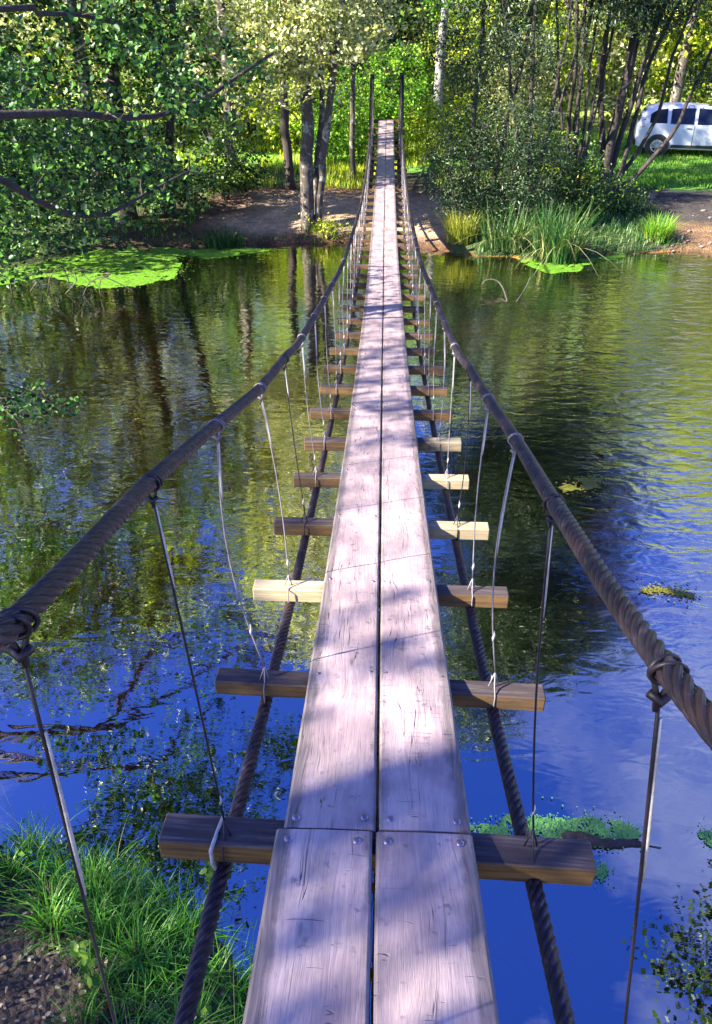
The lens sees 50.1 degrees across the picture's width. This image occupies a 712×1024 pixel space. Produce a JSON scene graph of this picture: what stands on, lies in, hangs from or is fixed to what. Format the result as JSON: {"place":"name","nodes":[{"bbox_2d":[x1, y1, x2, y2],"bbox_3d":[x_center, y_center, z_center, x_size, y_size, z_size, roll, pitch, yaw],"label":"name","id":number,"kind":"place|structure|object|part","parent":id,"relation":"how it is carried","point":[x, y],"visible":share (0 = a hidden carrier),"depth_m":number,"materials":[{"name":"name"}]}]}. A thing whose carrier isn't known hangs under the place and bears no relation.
{"place":"outdoors","nodes":[
{"label":"outdoors","id":0,"kind":"place"},
{"bbox_2d":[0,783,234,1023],"bbox_3d":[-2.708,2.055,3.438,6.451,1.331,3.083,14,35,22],"label":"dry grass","id":1,"kind":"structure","parent":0,"point":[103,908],"depth_m":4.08,"materials":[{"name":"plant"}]},
{"bbox_2d":[112,126,598,190],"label":"meadow grass","id":2,"kind":"structure","parent":0,"point":[410,160],"depth_m":23.78,"materials":[{"name":"green plant"}]},
{"bbox_2d":[0,243,711,1023],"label":"water","id":3,"kind":"structure","parent":0,"point":[602,371],"depth_m":7.22,"materials":[{"name":"blue liquid"}]},
{"bbox_2d":[7,271,36,295],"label":"dead branch","id":4,"kind":"object","parent":3,"relation":"on","point":[17,279],"visible":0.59,"depth_m":14.36,"materials":[{"name":"wood"}]},
{"bbox_2d":[26,270,50,291],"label":"dead branch","id":5,"kind":"object","parent":3,"relation":"on","point":[36,282],"visible":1,"depth_m":14.69,"materials":[{"name":"grey wood"}]},
{"bbox_2d":[39,266,69,291],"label":"dead branch","id":6,"kind":"object","parent":3,"relation":"on","point":[52,274],"visible":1,"depth_m":14.52,"materials":[{"name":"grey wood"}]},
{"bbox_2d":[65,269,95,293],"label":"dead branch","id":7,"kind":"object","parent":3,"relation":"on","point":[76,277],"visible":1,"depth_m":14.46,"materials":[{"name":"grey wood"}]},
{"bbox_2d":[79,270,110,294],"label":"dead branch","id":8,"kind":"object","parent":3,"relation":"on","point":[93,280],"visible":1,"depth_m":14.39,"materials":[{"name":"wood"}]},
{"bbox_2d":[88,277,134,296],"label":"dead branch","id":9,"kind":"object","parent":3,"relation":"on","point":[110,279],"visible":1,"depth_m":14.36,"materials":[{"name":"wood"}]},
{"bbox_2d":[0,246,276,291],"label":"duckweed","id":10,"kind":"object","parent":3,"relation":"on","point":[127,274],"visible":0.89,"depth_m":16.42,"materials":[{"name":"green plant"}]},
{"bbox_2d":[482,279,507,300],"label":"dead branch","id":11,"kind":"object","parent":3,"relation":"on","point":[500,283],"visible":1,"depth_m":14.66,"materials":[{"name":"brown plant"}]},
{"bbox_2d":[442,194,563,265],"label":"reed clump","id":12,"kind":"object","parent":3,"relation":"on","point":[517,240],"visible":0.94,"depth_m":16.98,"materials":[{"name":"plant"}]},
{"bbox_2d":[517,278,537,300],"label":"dead branch","id":13,"kind":"object","parent":3,"relation":"on","point":[525,288],"visible":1,"depth_m":14.51,"materials":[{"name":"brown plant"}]},
{"bbox_2d":[470,796,642,852],"bbox_3d":[1.169,1.971,4.749,1.269,0.011,0.460,-3,32,-4],"label":"algae","id":14,"kind":"object","parent":3,"relation":"on","point":[547,826],"visible":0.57,"depth_m":4.75,"materials":[{"name":"green plant"}]},
{"bbox_2d":[521,253,631,273],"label":"duckweed","id":15,"kind":"object","parent":3,"relation":"on","point":[556,268],"visible":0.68,"depth_m":16.49,"materials":[{"name":"green plant"}]},
{"bbox_2d":[555,470,612,496],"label":"floating weed","id":16,"kind":"object","parent":3,"relation":"on","point":[587,483],"visible":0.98,"depth_m":8.38,"materials":[{"name":"plant"}]},
{"bbox_2d":[594,858,616,888],"bbox_3d":[1.405,2.131,4.493,0.271,0.011,0.192,1,32,2],"label":"algae","id":17,"kind":"object","parent":3,"relation":"on","point":[601,872],"visible":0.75,"depth_m":4.50,"materials":[{"name":"green plant"}]},
{"bbox_2d":[561,830,660,848],"bbox_3d":[1.562,2.029,4.668,0.599,0.089,0.103,5,32,9],"label":"floating log","id":18,"kind":"object","parent":3,"relation":"on","point":[597,841],"visible":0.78,"depth_m":4.65,"materials":[{"name":"green plant"}]},
{"bbox_2d":[633,577,701,606],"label":"floating weed","id":19,"kind":"object","parent":3,"relation":"on","point":[680,592],"visible":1,"depth_m":6.78,"materials":[{"name":"green plant"}]},
{"bbox_2d":[692,816,711,846],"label":"algae","id":20,"kind":"object","parent":3,"relation":"on","point":[704,834],"visible":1,"depth_m":4.71,"materials":[{"name":"green plant"}]},
{"bbox_2d":[0,0,711,1023],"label":"ground","id":21,"kind":"structure","parent":0,"point":[264,212],"depth_m":18.19,"materials":[{"name":"brown soil"}]},
{"bbox_2d":[13,839,34,869],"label":"flowering weed","id":22,"kind":"object","parent":21,"relation":"on","point":[22,852],"visible":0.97,"depth_m":4.41,"materials":[{"name":"green plant"}]},
{"bbox_2d":[0,2,82,268],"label":"riverside tree","id":23,"kind":"object","parent":21,"relation":"on","point":[25,21],"visible":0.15,"depth_m":15.23,"materials":[{"name":"green plant"}]},
{"bbox_2d":[0,0,90,135],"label":"background tree","id":24,"kind":"object","parent":21,"relation":"on","point":[14,26],"visible":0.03,"depth_m":26.59,"materials":[{"name":"green plant"}]},
{"bbox_2d":[37,0,103,180],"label":"tall tree","id":25,"kind":"object","parent":21,"relation":"on","point":[74,6],"visible":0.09,"depth_m":20.20,"materials":[{"name":"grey plant"}]},
{"bbox_2d":[69,938,89,960],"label":"weed","id":26,"kind":"object","parent":21,"relation":"on","point":[74,946],"visible":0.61,"depth_m":3.88,"materials":[{"name":"green plant"}]},
{"bbox_2d":[71,942,98,998],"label":"weed","id":27,"kind":"object","parent":21,"relation":"on","point":[86,966],"visible":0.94,"depth_m":3.64,"materials":[{"name":"green plant"}]},
{"bbox_2d":[32,2,149,133],"bbox_3d":[-9.361,-15.897,27.430,4.342,5.108,5.247,-20,37,-29],"label":"meadow bush","id":28,"kind":"object","parent":21,"relation":"on","point":[104,88],"visible":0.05,"depth_m":27.12,"materials":[{"name":"green plant"}]},
{"bbox_2d":[0,0,216,133],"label":"background tree","id":29,"kind":"object","parent":21,"relation":"on","point":[189,3],"visible":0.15,"depth_m":24.41,"materials":[{"name":"green plant"}]},
{"bbox_2d":[0,881,239,1023],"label":"leaf litter","id":30,"kind":"object","parent":21,"relation":"on","point":[48,1013],"visible":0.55,"depth_m":3.84,"materials":[{"name":"plant"}]},
{"bbox_2d":[0,0,250,249],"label":"riverside tree","id":31,"kind":"object","parent":21,"relation":"on","point":[160,13],"visible":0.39,"depth_m":16.31,"materials":[{"name":"green plant"}]},
{"bbox_2d":[0,782,257,1023],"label":"grass","id":32,"kind":"structure","parent":21,"relation":"on","point":[172,917],"depth_m":4.04,"materials":[{"name":"green plant"}]},
{"bbox_2d":[0,0,286,371],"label":"overhanging alder","id":33,"kind":"object","parent":21,"relation":"on","point":[22,100],"visible":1,"depth_m":7.98,"materials":[{"name":"green plant"}]},
{"bbox_2d":[0,377,85,437],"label":"leafy branch","id":34,"kind":"object","parent":33,"relation":"attached to","point":[15,393],"visible":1,"depth_m":5.65,"materials":[{"name":"green plant"}]},
{"bbox_2d":[136,154,210,217],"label":"shrub","id":35,"kind":"object","parent":21,"relation":"on","point":[179,193],"visible":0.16,"depth_m":18.79,"materials":[{"name":"green plant"}]},
{"bbox_2d":[100,0,248,147],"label":"meadow bush","id":36,"kind":"object","parent":21,"relation":"on","point":[137,85],"visible":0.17,"depth_m":24.70,"materials":[{"name":"green plant"}]},
{"bbox_2d":[101,0,256,111],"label":"meadow bush","id":37,"kind":"object","parent":21,"relation":"on","point":[180,51],"visible":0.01,"depth_m":32.34,"materials":[{"name":"green plant"}]},
{"bbox_2d":[194,1005,213,1023],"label":"flowering weed","id":38,"kind":"object","parent":21,"relation":"on","point":[205,1012],"visible":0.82,"depth_m":3.58,"materials":[{"name":"green plant"}]},
{"bbox_2d":[198,861,214,882],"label":"weed","id":39,"kind":"object","parent":21,"relation":"on","point":[209,871],"visible":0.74,"depth_m":4.40,"materials":[{"name":"green plant"}]},
{"bbox_2d":[58,173,374,249],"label":"shore grass","id":40,"kind":"structure","parent":21,"relation":"on","point":[182,220],"depth_m":18.33,"materials":[{"name":"green plant"}]},
{"bbox_2d":[205,0,237,171],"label":"tall tree","id":41,"kind":"object","parent":21,"relation":"on","point":[219,11],"visible":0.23,"depth_m":21.71,"materials":[{"name":"grey plant"}]},
{"bbox_2d":[148,0,296,126],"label":"background tree","id":42,"kind":"object","parent":21,"relation":"on","point":[204,26],"visible":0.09,"depth_m":26.86,"materials":[{"name":"green plant"}]},
{"bbox_2d":[197,223,248,248],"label":"grass tuft","id":43,"kind":"object","parent":21,"relation":"on","point":[220,242],"visible":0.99,"depth_m":17.87,"materials":[{"name":"green plant"}]},
{"bbox_2d":[173,112,275,199],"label":"shrub","id":44,"kind":"object","parent":21,"relation":"on","point":[243,184],"visible":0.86,"depth_m":19.54,"materials":[{"name":"green plant"}]},
{"bbox_2d":[195,0,316,137],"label":"meadow bush","id":45,"kind":"object","parent":21,"relation":"on","point":[247,121],"visible":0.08,"depth_m":27.23,"materials":[{"name":"green plant"}]},
{"bbox_2d":[204,0,338,189],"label":"alder tree","id":46,"kind":"object","parent":21,"relation":"on","point":[288,156],"visible":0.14,"depth_m":20.14,"materials":[{"name":"green plant"}]},
{"bbox_2d":[167,0,409,232],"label":"alder tree","id":47,"kind":"object","parent":21,"relation":"on","point":[301,24],"visible":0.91,"depth_m":15.85,"materials":[{"name":"green plant"}]},
{"bbox_2d":[237,38,348,154],"bbox_3d":[-2.357,-13.666,25.152,4.036,3.930,3.340,-20,37,-28],"label":"meadow bush","id":48,"kind":"object","parent":21,"relation":"on","point":[291,113],"visible":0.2,"depth_m":25.01,"materials":[{"name":"green plant"}]},
{"bbox_2d":[301,220,334,233],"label":"grass tuft","id":49,"kind":"object","parent":21,"relation":"on","point":[314,230],"visible":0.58,"depth_m":18.30,"materials":[{"name":"green plant"}]},
{"bbox_2d":[298,212,351,244],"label":"shrub","id":50,"kind":"object","parent":21,"relation":"on","point":[327,230],"visible":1,"depth_m":18.07,"materials":[{"name":"green plant"}]},
{"bbox_2d":[291,93,368,165],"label":"shrub","id":51,"kind":"object","parent":21,"relation":"on","point":[336,145],"visible":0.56,"depth_m":23.36,"materials":[{"name":"green plant"}]},
{"bbox_2d":[260,0,404,114],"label":"background tree","id":52,"kind":"object","parent":21,"relation":"on","point":[346,62],"depth_m":31.77,"materials":[{"name":"green plant"}]},
{"bbox_2d":[294,0,413,131],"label":"meadow bush","id":53,"kind":"object","parent":21,"relation":"on","point":[347,59],"visible":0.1,"depth_m":28.57,"materials":[{"name":"green plant"}]},
{"bbox_2d":[310,0,399,177],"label":"young tree","id":54,"kind":"object","parent":21,"relation":"on","point":[352,135],"visible":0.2,"depth_m":20.82,"materials":[{"name":"green plant"}]},
{"bbox_2d":[0,74,711,1023],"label":"suspension footbridge","id":55,"kind":"object","parent":21,"relation":"on","point":[324,848],"visible":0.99,"depth_m":2.00,"materials":[{"name":"brown wood"}]},
{"bbox_2d":[332,65,394,158],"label":"shrub","id":56,"kind":"object","parent":21,"relation":"on","point":[366,110],"visible":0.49,"depth_m":24.05,"materials":[{"name":"green plant"}]},
{"bbox_2d":[316,0,457,107],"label":"background tree","id":57,"kind":"object","parent":21,"relation":"on","point":[423,1],"depth_m":32.99,"materials":[{"name":"green plant"}]},
{"bbox_2d":[356,39,444,143],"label":"shrub","id":58,"kind":"object","parent":21,"relation":"on","point":[421,82],"visible":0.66,"depth_m":26.25,"materials":[{"name":"green plant"}]},
{"bbox_2d":[340,0,461,126],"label":"meadow bush","id":59,"kind":"object","parent":21,"relation":"on","point":[404,20],"visible":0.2,"depth_m":29.80,"materials":[{"name":"green plant"}]},
{"bbox_2d":[395,95,463,160],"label":"shrub","id":60,"kind":"object","parent":21,"relation":"on","point":[427,119],"visible":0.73,"depth_m":23.99,"materials":[{"name":"green plant"}]},
{"bbox_2d":[410,0,463,136],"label":"birch tree","id":61,"kind":"object","parent":21,"relation":"on","point":[438,83],"visible":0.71,"depth_m":27.09,"materials":[{"name":"white plant"}]},
{"bbox_2d":[391,0,503,82],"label":"meadow bush","id":62,"kind":"object","parent":21,"relation":"on","point":[422,36],"visible":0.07,"depth_m":36.07,"materials":[{"name":"green plant"}]},
{"bbox_2d":[397,0,527,129],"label":"meadow bush","id":63,"kind":"object","parent":21,"relation":"on","point":[452,72],"visible":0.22,"depth_m":29.18,"materials":[{"name":"green plant"}]},
{"bbox_2d":[412,93,514,225],"bbox_3d":[2.471,-7.949,17.438,2.254,2.953,2.154,-18,36,-26],"label":"shrub","id":64,"kind":"object","parent":21,"relation":"on","point":[455,188],"visible":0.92,"depth_m":17.33,"materials":[{"name":"green plant"}]},
{"bbox_2d":[438,207,490,244],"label":"grass tuft","id":65,"kind":"object","parent":21,"relation":"on","point":[456,232],"visible":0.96,"depth_m":17.40,"materials":[{"name":"green plant"}]},
{"bbox_2d":[427,92,513,141],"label":"shrub","id":66,"kind":"object","parent":21,"relation":"on","point":[463,113],"visible":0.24,"depth_m":26.21,"materials":[{"name":"green plant"}]},
{"bbox_2d":[402,0,543,190],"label":"young tree","id":67,"kind":"object","parent":21,"relation":"on","point":[470,7],"visible":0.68,"depth_m":18.73,"materials":[{"name":"green plant"}]},
{"bbox_2d":[455,89,578,228],"bbox_3d":[3.540,-7.877,17.307,2.840,3.053,2.482,1,32,2],"label":"shrub","id":68,"kind":"object","parent":21,"relation":"on","point":[510,186],"visible":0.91,"depth_m":17.02,"materials":[{"name":"green plant"}]},
{"bbox_2d":[460,0,578,60],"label":"meadow bush","id":69,"kind":"object","parent":21,"relation":"on","point":[513,9],"visible":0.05,"depth_m":37.62,"materials":[{"name":"green plant"}]},
{"bbox_2d":[418,0,627,199],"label":"willow tree","id":70,"kind":"object","parent":21,"relation":"on","point":[532,72],"visible":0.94,"depth_m":17.10,"materials":[{"name":"green plant"}]},
{"bbox_2d":[473,19,592,138],"bbox_3d":[6.008,-15.336,27.451,4.099,4.072,4.454,-12,34,-19],"label":"meadow bush","id":71,"kind":"object","parent":21,"relation":"on","point":[504,94],"visible":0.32,"depth_m":27.02,"materials":[{"name":"green plant"}]},
{"bbox_2d":[464,197,623,271],"bbox_3d":[4.354,-5.966,16.253,3.228,1.485,3.369,-21,37,-29],"label":"reed clump","id":72,"kind":"object","parent":21,"relation":"on","point":[561,247],"visible":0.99,"depth_m":16.42,"materials":[{"name":"plant"}]},
{"bbox_2d":[500,0,602,94],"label":"background tree","id":73,"kind":"object","parent":21,"relation":"on","point":[561,11],"visible":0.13,"depth_m":34.62,"materials":[{"name":"green plant"}]},
{"bbox_2d":[498,4,622,129],"bbox_3d":[7.728,-17.257,29.840,4.843,4.716,4.008,15,35,22],"label":"meadow bush","id":74,"kind":"object","parent":21,"relation":"on","point":[585,73],"visible":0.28,"depth_m":29.20,"materials":[{"name":"green plant"}]},
{"bbox_2d":[511,127,623,223],"bbox_3d":[4.932,-7.909,18.003,2.408,2.199,2.367,-9,33,-14],"label":"shrub","id":75,"kind":"object","parent":21,"relation":"on","point":[595,189],"visible":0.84,"depth_m":17.75,"materials":[{"name":"green plant"}]},
{"bbox_2d":[461,188,683,257],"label":"bank grass","id":76,"kind":"structure","parent":21,"relation":"on","point":[619,225],"depth_m":17.90,"materials":[{"name":"green plant"}]},
{"bbox_2d":[545,5,639,55],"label":"meadow bush","id":77,"kind":"object","parent":21,"relation":"on","point":[579,12],"visible":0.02,"depth_m":39.43,"materials":[{"name":"green plant"}]},
{"bbox_2d":[522,0,679,192],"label":"willow tree","id":78,"kind":"object","parent":21,"relation":"on","point":[592,115],"visible":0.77,"depth_m":18.56,"materials":[{"name":"green plant"}]},
{"bbox_2d":[572,160,664,220],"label":"shrub","id":79,"kind":"object","parent":21,"relation":"on","point":[630,194],"visible":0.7,"depth_m":18.57,"materials":[{"name":"green plant"}]},
{"bbox_2d":[546,0,711,191],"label":"willow tree","id":80,"kind":"object","parent":21,"relation":"on","point":[611,149],"visible":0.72,"depth_m":18.93,"materials":[{"name":"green plant"}]},
{"bbox_2d":[567,0,695,124],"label":"meadow bush","id":81,"kind":"object","parent":21,"relation":"on","point":[614,74],"visible":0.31,"depth_m":29.87,"materials":[{"name":"green plant"}]},
{"bbox_2d":[589,0,711,120],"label":"background tree","id":82,"kind":"object","parent":21,"relation":"on","point":[684,58],"visible":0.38,"depth_m":29.04,"materials":[{"name":"green plant"}]},
{"bbox_2d":[630,211,697,242],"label":"grass tuft","id":83,"kind":"object","parent":21,"relation":"on","point":[662,232],"visible":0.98,"depth_m":17.54,"materials":[{"name":"green plant"}]},
{"bbox_2d":[630,0,711,105],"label":"meadow bush","id":84,"kind":"object","parent":21,"relation":"on","point":[701,98],"visible":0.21,"depth_m":30.04,"materials":[{"name":"green plant"}]},
{"bbox_2d":[632,102,711,155],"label":"parked car","id":85,"kind":"object","parent":21,"relation":"on","point":[693,131],"visible":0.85,"depth_m":24.69,"materials":[{"name":"white paint"}]},
{"bbox_3d":[9.845,-12.836,24.671,0.540,0.419,0.165,9,33,14],"label":"rear side window","id":86,"kind":"part","parent":85,"relation":"part of","materials":[{"name":"black glass"}]},
{"bbox_3d":[10.537,-12.736,24.502,0.740,0.465,0.182,9,33,14],"label":"rear door window","id":87,"kind":"part","parent":85,"relation":"part of","materials":[{"name":"black glass"}]},
{"bbox_3d":[11.431,-12.600,24.284,0.960,0.465,0.182,9,33,14],"label":"front door window","id":88,"kind":"part","parent":85,"relation":"part of","materials":[{"name":"black glass"}]},
{"bbox_2d":[641,5,711,101],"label":"background tree","id":89,"kind":"object","parent":21,"relation":"on","point":[687,85],"depth_m":32.27,"materials":[{"name":"green plant"}]},
{"bbox_2d":[540,131,711,189],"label":"lawn grass","id":90,"kind":"structure","parent":0,"point":[682,175],"depth_m":23.01,"materials":[{"name":"green plant"}]}
]}

